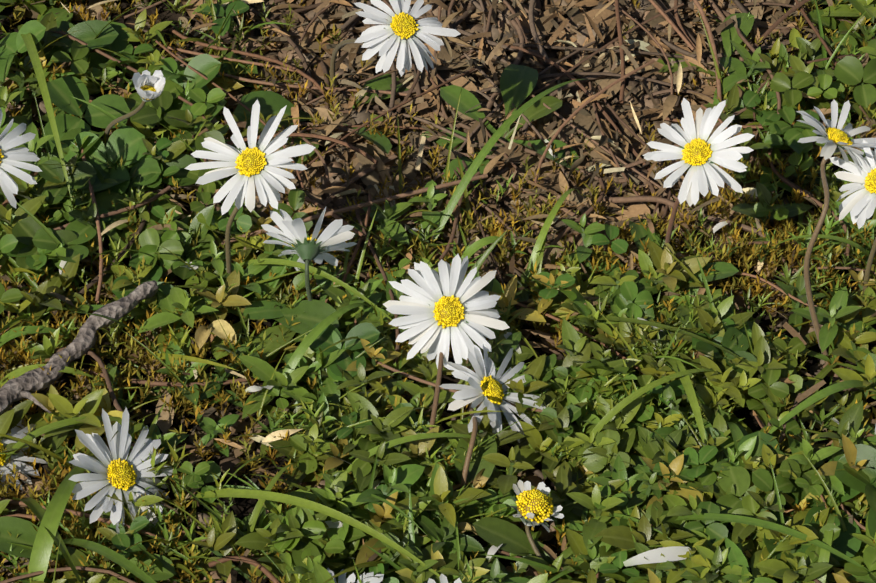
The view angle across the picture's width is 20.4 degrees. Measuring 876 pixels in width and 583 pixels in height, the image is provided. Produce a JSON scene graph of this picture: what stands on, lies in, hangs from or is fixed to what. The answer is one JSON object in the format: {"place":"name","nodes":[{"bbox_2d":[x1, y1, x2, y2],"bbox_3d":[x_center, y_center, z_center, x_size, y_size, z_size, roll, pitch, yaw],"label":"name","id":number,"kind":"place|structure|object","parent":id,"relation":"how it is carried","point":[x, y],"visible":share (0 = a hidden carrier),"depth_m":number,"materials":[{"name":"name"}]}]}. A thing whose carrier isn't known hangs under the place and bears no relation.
{"place":"outdoors","nodes":[
{"label":"outdoors","id":0,"kind":"place"},
{"bbox_2d":[0,0,875,582],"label":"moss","id":1,"kind":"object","parent":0,"point":[240,508],"depth_m":0.41,"materials":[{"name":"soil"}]},
{"bbox_2d":[0,108,41,207],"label":"daisy","id":2,"kind":"object","parent":1,"relation":"on","point":[10,158],"visible":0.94,"depth_m":0.40,"materials":[{"name":"white plant"}]},
{"bbox_2d":[0,419,45,497],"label":"daisy","id":3,"kind":"object","parent":1,"relation":"on","point":[20,467],"visible":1,"depth_m":0.39,"materials":[{"name":"white plant"}]},
{"bbox_2d":[0,280,157,414],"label":"fallen twig","id":4,"kind":"object","parent":1,"relation":"on","point":[26,385],"visible":1,"depth_m":0.40,"materials":[{"name":"grey wood"}]},
{"bbox_2d":[103,70,164,142],"bbox_3d":[-0.053,-0.028,0.424,0.014,0.035,0.016,-1,46,-1],"label":"daisy bud","id":5,"kind":"object","parent":1,"relation":"on","point":[148,87],"visible":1,"depth_m":0.41,"materials":[{"name":"white plant"}]},
{"bbox_2d":[184,99,315,273],"bbox_3d":[-0.031,-0.011,0.403,0.018,0.044,0.019,31,53,26],"label":"daisy","id":6,"kind":"object","parent":1,"relation":"on","point":[251,166],"visible":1,"depth_m":0.39,"materials":[{"name":"white plant"}]},
{"bbox_2d":[261,207,356,300],"bbox_3d":[-0.021,-0.004,0.406,0.016,0.028,0.009,-1,46,-1],"label":"daisy","id":7,"kind":"object","parent":1,"relation":"on","point":[335,235],"visible":1,"depth_m":0.40,"materials":[{"name":"white plant"}]},
{"bbox_2d":[327,568,383,582],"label":"daisy","id":8,"kind":"object","parent":1,"relation":"on","point":[342,578],"visible":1,"depth_m":0.36,"materials":[{"name":"white plant"}]},
{"bbox_2d":[330,0,459,90],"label":"daisy","id":9,"kind":"object","parent":1,"relation":"on","point":[402,27],"visible":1,"depth_m":0.40,"materials":[{"name":"white plant"}]},
{"bbox_2d":[195,319,678,534],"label":"dead leaves","id":10,"kind":"object","parent":1,"relation":"on","point":[202,333],"visible":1,"depth_m":0.40,"materials":[{"name":"beige plant"}]},
{"bbox_2d":[0,0,875,582],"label":"soil litter","id":11,"kind":"object","parent":1,"relation":"on","point":[364,170],"visible":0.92,"depth_m":0.44,"materials":[{"name":"brown soil"}]},
{"bbox_2d":[428,574,461,582],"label":"daisy","id":12,"kind":"object","parent":11,"relation":"on","point":[443,578],"visible":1,"depth_m":0.36,"materials":[{"name":"white plant"}]},
{"bbox_2d":[0,0,875,582],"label":"twigs","id":13,"kind":"object","parent":1,"relation":"on","point":[420,160],"visible":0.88,"depth_m":0.44,"materials":[{"name":"brown wood"}]},
{"bbox_2d":[0,0,875,582],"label":"chickweed plants","id":14,"kind":"object","parent":1,"relation":"on","point":[662,492],"visible":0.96,"depth_m":0.39,"materials":[{"name":"green plant"}]},
{"bbox_2d":[59,139,875,566],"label":"fallen petals","id":15,"kind":"object","parent":14,"relation":"on","point":[653,555],"visible":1,"depth_m":0.37,"materials":[{"name":"white plant"}]},
{"bbox_2d":[0,0,875,582],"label":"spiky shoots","id":16,"kind":"object","parent":1,"relation":"on","point":[824,418],"visible":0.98,"depth_m":0.40,"materials":[{"name":"green plant"}]},
{"bbox_2d":[0,0,875,582],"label":"moss tufts","id":17,"kind":"object","parent":1,"relation":"on","point":[724,284],"visible":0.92,"depth_m":0.41,"materials":[{"name":"green plant"}]},
{"bbox_2d":[0,5,875,582],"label":"leafy plants","id":18,"kind":"object","parent":1,"relation":"on","point":[762,479],"visible":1,"depth_m":0.39,"materials":[{"name":"green plant"}]},
{"bbox_2d":[0,0,875,582],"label":"clover patch","id":19,"kind":"object","parent":1,"relation":"on","point":[126,142],"visible":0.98,"depth_m":0.42,"materials":[{"name":"green plant"}]},
{"bbox_2d":[69,408,173,543],"bbox_3d":[-0.049,0.031,0.378,0.016,0.020,0.022,-1,46,-1],"label":"daisy","id":20,"kind":"object","parent":19,"relation":"on","point":[116,471],"visible":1,"depth_m":0.38,"materials":[{"name":"white plant"}]},
{"bbox_2d":[0,0,875,582],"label":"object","id":21,"kind":"object","parent":1,"relation":"on","point":[604,126],"visible":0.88,"depth_m":0.43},
{"bbox_2d":[0,8,875,582],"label":"broadleaf weeds","id":22,"kind":"object","parent":1,"relation":"on","point":[518,84],"visible":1,"depth_m":0.41,"materials":[{"name":"green plant"}]},
{"bbox_2d":[642,98,754,243],"bbox_3d":[0.041,-0.012,0.404,0.016,0.042,0.019,-17,48,-16],"label":"daisy","id":23,"kind":"object","parent":22,"relation":"on","point":[698,154],"visible":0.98,"depth_m":0.39,"materials":[{"name":"white plant"}]},
{"bbox_2d":[0,0,875,582],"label":"grass","id":24,"kind":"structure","parent":1,"relation":"on","point":[48,532],"depth_m":0.39,"materials":[{"name":"green plant"}]},
{"bbox_2d":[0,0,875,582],"bbox_3d":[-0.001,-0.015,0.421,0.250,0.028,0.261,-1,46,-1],"label":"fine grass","id":25,"kind":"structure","parent":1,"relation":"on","point":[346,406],"depth_m":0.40,"materials":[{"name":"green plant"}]},
{"bbox_2d":[383,254,509,458],"bbox_3d":[0.003,0.013,0.390,0.019,0.028,0.032,-8,46,-7],"label":"daisy","id":26,"kind":"object","parent":1,"relation":"on","point":[443,309],"visible":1,"depth_m":0.39,"materials":[{"name":"white plant"}]},
{"bbox_2d":[439,344,545,488],"bbox_3d":[0.006,0.021,0.387,0.015,0.021,0.027,30,53,26],"label":"daisy","id":27,"kind":"object","parent":1,"relation":"on","point":[487,388],"visible":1,"depth_m":0.39,"materials":[{"name":"white plant"}]},
{"bbox_2d":[510,480,563,559],"bbox_3d":[0.015,0.041,0.369,0.008,0.020,0.018,-1,46,-1],"label":"spent daisy","id":28,"kind":"object","parent":1,"relation":"on","point":[534,507],"visible":1,"depth_m":0.37,"materials":[{"name":"yellow plant"}]},
{"bbox_2d":[796,100,875,363],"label":"daisy","id":29,"kind":"object","parent":1,"relation":"on","point":[834,139],"visible":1,"depth_m":0.40,"materials":[{"name":"white plant"}]},
{"bbox_2d":[830,140,875,289],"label":"daisy","id":30,"kind":"object","parent":1,"relation":"on","point":[859,205],"visible":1,"depth_m":0.39,"materials":[{"name":"white plant"}]}
]}

